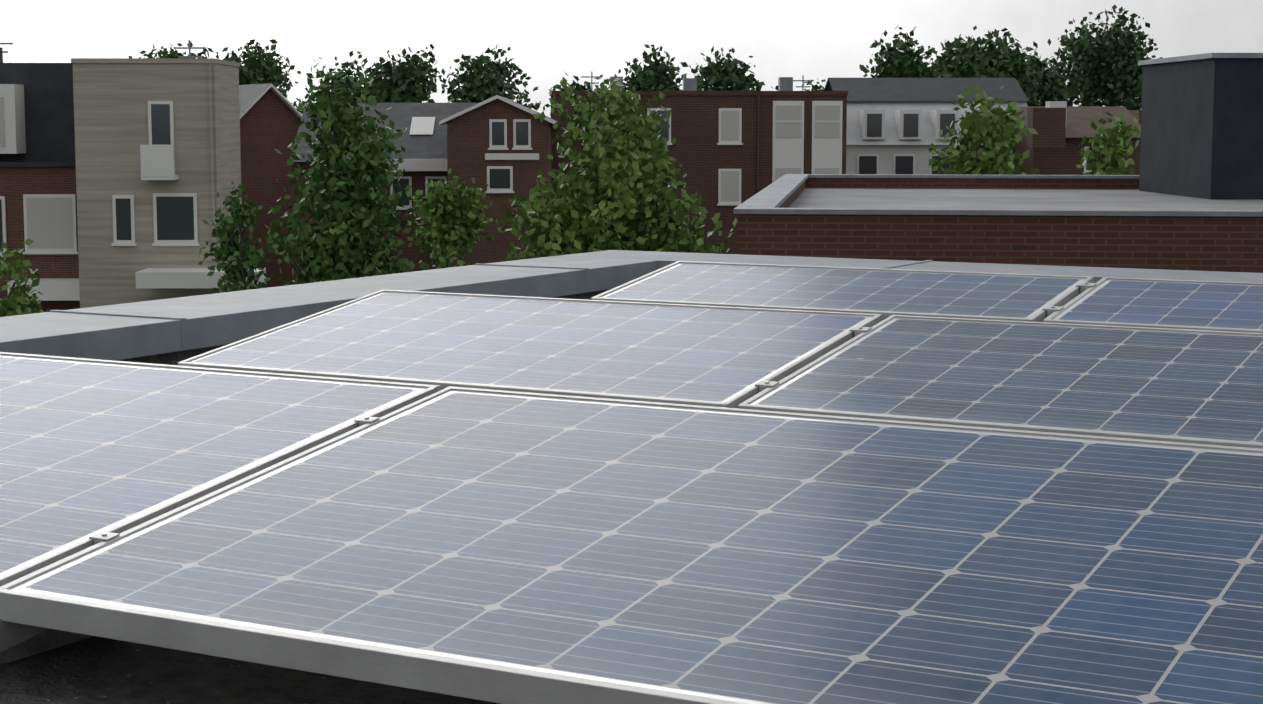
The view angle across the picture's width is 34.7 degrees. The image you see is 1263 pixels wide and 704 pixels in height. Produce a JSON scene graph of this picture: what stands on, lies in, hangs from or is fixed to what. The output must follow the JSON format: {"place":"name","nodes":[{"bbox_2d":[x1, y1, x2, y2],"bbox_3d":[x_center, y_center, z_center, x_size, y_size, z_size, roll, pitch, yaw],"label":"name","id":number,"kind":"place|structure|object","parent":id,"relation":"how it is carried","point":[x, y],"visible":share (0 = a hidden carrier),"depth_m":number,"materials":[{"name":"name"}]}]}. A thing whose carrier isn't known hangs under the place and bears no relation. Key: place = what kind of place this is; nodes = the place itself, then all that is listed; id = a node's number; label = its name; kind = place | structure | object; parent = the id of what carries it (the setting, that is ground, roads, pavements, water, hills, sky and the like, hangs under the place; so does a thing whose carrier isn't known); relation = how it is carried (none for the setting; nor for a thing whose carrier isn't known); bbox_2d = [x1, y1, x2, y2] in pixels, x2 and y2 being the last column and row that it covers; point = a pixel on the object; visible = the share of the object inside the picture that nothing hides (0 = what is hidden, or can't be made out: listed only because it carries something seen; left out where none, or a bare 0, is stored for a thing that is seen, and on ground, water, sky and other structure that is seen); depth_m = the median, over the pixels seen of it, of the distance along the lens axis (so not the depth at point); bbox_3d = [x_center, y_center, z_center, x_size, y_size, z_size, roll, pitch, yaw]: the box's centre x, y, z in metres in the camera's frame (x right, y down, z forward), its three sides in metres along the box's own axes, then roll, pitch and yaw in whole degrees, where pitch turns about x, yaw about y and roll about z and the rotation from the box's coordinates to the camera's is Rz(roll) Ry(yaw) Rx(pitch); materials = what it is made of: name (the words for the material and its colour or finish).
{"place":"outdoors","nodes":[
{"label":"outdoors","id":0,"kind":"place"},
{"bbox_2d":[0,238,52,316],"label":"round tree","id":1,"kind":"object","parent":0,"point":[18,303],"visible":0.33,"depth_m":29.94,"materials":[{"name":"green plant"}]},
{"bbox_2d":[129,41,213,57],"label":"tree","id":2,"kind":"object","parent":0,"point":[171,54],"visible":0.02,"depth_m":139.81,"materials":[{"name":"green plant"}]},
{"bbox_2d":[198,181,273,292],"bbox_3d":[-10.097,-0.032,51.941,1.990,8.789,2.047,-6,9,-43],"label":"tree","id":3,"kind":"object","parent":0,"point":[237,272],"visible":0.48,"depth_m":51.58,"materials":[{"name":"green plant"}]},
{"bbox_2d":[216,39,300,103],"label":"tree","id":4,"kind":"object","parent":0,"point":[258,67],"visible":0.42,"depth_m":145.05,"materials":[{"name":"green plant"}]},
{"bbox_2d":[236,66,441,285],"bbox_3d":[-6.521,-0.723,46.114,4.436,11.476,4.689,4,7,29],"label":"conical tree","id":5,"kind":"object","parent":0,"point":[357,217],"visible":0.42,"depth_m":45.10,"materials":[{"name":"green plant"}]},
{"bbox_2d":[293,50,427,113],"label":"tree","id":6,"kind":"object","parent":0,"point":[342,80],"visible":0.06,"depth_m":146.19,"materials":[{"name":"green plant"}]},
{"bbox_2d":[365,44,445,102],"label":"tree","id":7,"kind":"object","parent":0,"point":[407,78],"visible":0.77,"depth_m":141.74,"materials":[{"name":"green plant"}]},
{"bbox_2d":[397,168,502,267],"bbox_3d":[-4.710,-0.210,52.267,2.318,9.066,2.379,4,7,29],"label":"round tree","id":8,"kind":"object","parent":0,"point":[449,211],"visible":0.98,"depth_m":51.45,"materials":[{"name":"green plant"}]},
{"bbox_2d":[438,43,540,110],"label":"tree","id":9,"kind":"object","parent":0,"point":[480,81],"visible":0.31,"depth_m":156.29,"materials":[{"name":"green plant"}]},
{"bbox_2d":[0,40,1140,311],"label":"row houses","id":10,"kind":"structure","parent":0,"point":[116,174],"depth_m":69.54,"materials":[{"name":"red brick"}]},
{"bbox_2d":[543,75,606,114],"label":"tree","id":11,"kind":"object","parent":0,"point":[579,87],"visible":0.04,"depth_m":151.54,"materials":[{"name":"green plant"}]},
{"bbox_2d":[489,73,737,259],"bbox_3d":[-0.433,-0.833,47.432,6.740,11.395,5.719,-3,7,-28],"label":"conical tree","id":12,"kind":"object","parent":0,"point":[626,212],"visible":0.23,"depth_m":46.09,"materials":[{"name":"green plant"}]},
{"bbox_2d":[0,0,1262,117],"label":"sky","id":13,"kind":"structure","parent":0,"point":[548,40],"materials":[{"name":"white"}]},
{"bbox_2d":[614,44,686,90],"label":"tree","id":14,"kind":"object","parent":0,"point":[654,76],"visible":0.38,"depth_m":147.21,"materials":[{"name":"green plant"}]},
{"bbox_2d":[680,46,777,90],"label":"tree","id":15,"kind":"object","parent":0,"point":[725,75],"visible":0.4,"depth_m":140.48,"materials":[{"name":"green plant"}]},
{"bbox_2d":[804,78,825,90],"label":"tree","id":16,"kind":"object","parent":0,"point":[816,87],"depth_m":155.07,"materials":[{"name":"green plant"}]},
{"bbox_2d":[859,27,944,77],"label":"tree","id":17,"kind":"object","parent":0,"point":[906,63],"visible":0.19,"depth_m":145.52,"materials":[{"name":"green plant"}]},
{"bbox_2d":[928,83,1039,174],"bbox_3d":[7.610,-0.318,44.332,3.855,11.074,3.645,4,7,29],"label":"tree","id":18,"kind":"object","parent":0,"point":[989,155],"visible":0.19,"depth_m":43.93,"materials":[{"name":"green plant"}]},
{"bbox_2d":[923,26,1050,105],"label":"tree","id":19,"kind":"object","parent":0,"point":[970,58],"visible":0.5,"depth_m":138.64,"materials":[{"name":"green plant"}]},
{"bbox_2d":[733,174,1262,272],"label":"neighbour building","id":20,"kind":"structure","parent":0,"point":[1115,221],"depth_m":19.84,"materials":[{"name":"brown brick"}]},
{"bbox_2d":[1138,53,1262,198],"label":"stair housing","id":21,"kind":"object","parent":20,"relation":"on","point":[1201,125],"visible":1,"depth_m":28.43,"materials":[{"name":"grey metal"}]},
{"bbox_2d":[1013,42,1083,105],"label":"tree","id":22,"kind":"object","parent":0,"point":[1052,81],"visible":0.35,"depth_m":143.12,"materials":[{"name":"green plant"}]},
{"bbox_2d":[1050,5,1162,109],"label":"tree","id":23,"kind":"object","parent":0,"point":[1108,69],"visible":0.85,"depth_m":145.95,"materials":[{"name":"green plant"}]},
{"bbox_2d":[1076,110,1140,174],"bbox_3d":[11.049,-0.305,46.505,2.448,10.557,2.412,4,7,29],"label":"tree","id":24,"kind":"object","parent":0,"point":[1109,160],"visible":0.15,"depth_m":45.81,"materials":[{"name":"green plant"}]},
{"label":"building walls","id":25,"kind":"object","parent":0,"visible":0},
{"bbox_2d":[0,636,499,703],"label":"roof surface","id":26,"kind":"object","parent":25,"relation":"on","point":[96,670],"depth_m":2.68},
{"bbox_2d":[0,629,93,664],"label":"ballast blocks","id":27,"kind":"object","parent":26,"relation":"on","point":[47,640],"depth_m":2.82,"materials":[{"name":"concrete"}]},
{"bbox_2d":[0,282,1096,652],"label":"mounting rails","id":28,"kind":"object","parent":26,"relation":"on","point":[12,634],"visible":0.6,"depth_m":2.77,"materials":[{"name":"metal"}]},
{"bbox_2d":[0,352,439,586],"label":"solar panel","id":29,"kind":"object","parent":28,"relation":"on","point":[89,448],"visible":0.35,"depth_m":3.31,"materials":[{"name":"blue"}]},
{"bbox_2d":[177,289,882,407],"bbox_3d":[-0.191,-0.010,3.808,1.160,0.034,0.660,4,15,29],"label":"solar panel","id":30,"kind":"object","parent":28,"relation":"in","point":[718,356],"visible":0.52,"depth_m":3.76,"materials":[{"name":"blue"}]},
{"bbox_2d":[0,386,1262,703],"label":"solar panel","id":31,"kind":"object","parent":28,"relation":"on","point":[498,546],"visible":1,"depth_m":2.54,"materials":[{"name":"blue"}]},
{"bbox_2d":[591,261,1093,321],"bbox_3d":[0.417,-0.116,4.065,0.934,0.032,0.385,4,15,29],"label":"solar panel","id":32,"kind":"object","parent":28,"relation":"on","point":[886,293],"visible":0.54,"depth_m":4.04,"materials":[{"name":"blue"}]},
{"bbox_2d":[738,315,1262,448],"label":"solar panel","id":33,"kind":"object","parent":28,"relation":"on","point":[1182,385],"visible":0.75,"depth_m":3.28,"materials":[{"name":"blue"}]},
{"bbox_2d":[1043,277,1262,332],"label":"solar panel","id":34,"kind":"object","parent":28,"relation":"on","point":[1187,304],"visible":0.62,"depth_m":3.72,"materials":[{"name":"blue"}]},
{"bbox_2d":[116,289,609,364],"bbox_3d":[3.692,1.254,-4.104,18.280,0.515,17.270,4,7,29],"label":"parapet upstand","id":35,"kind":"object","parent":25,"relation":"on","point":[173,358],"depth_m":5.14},
{"bbox_2d":[0,250,1262,360],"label":"parapet coping","id":36,"kind":"object","parent":35,"relation":"on","point":[115,332],"visible":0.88,"depth_m":5.92,"materials":[{"name":"metal"}]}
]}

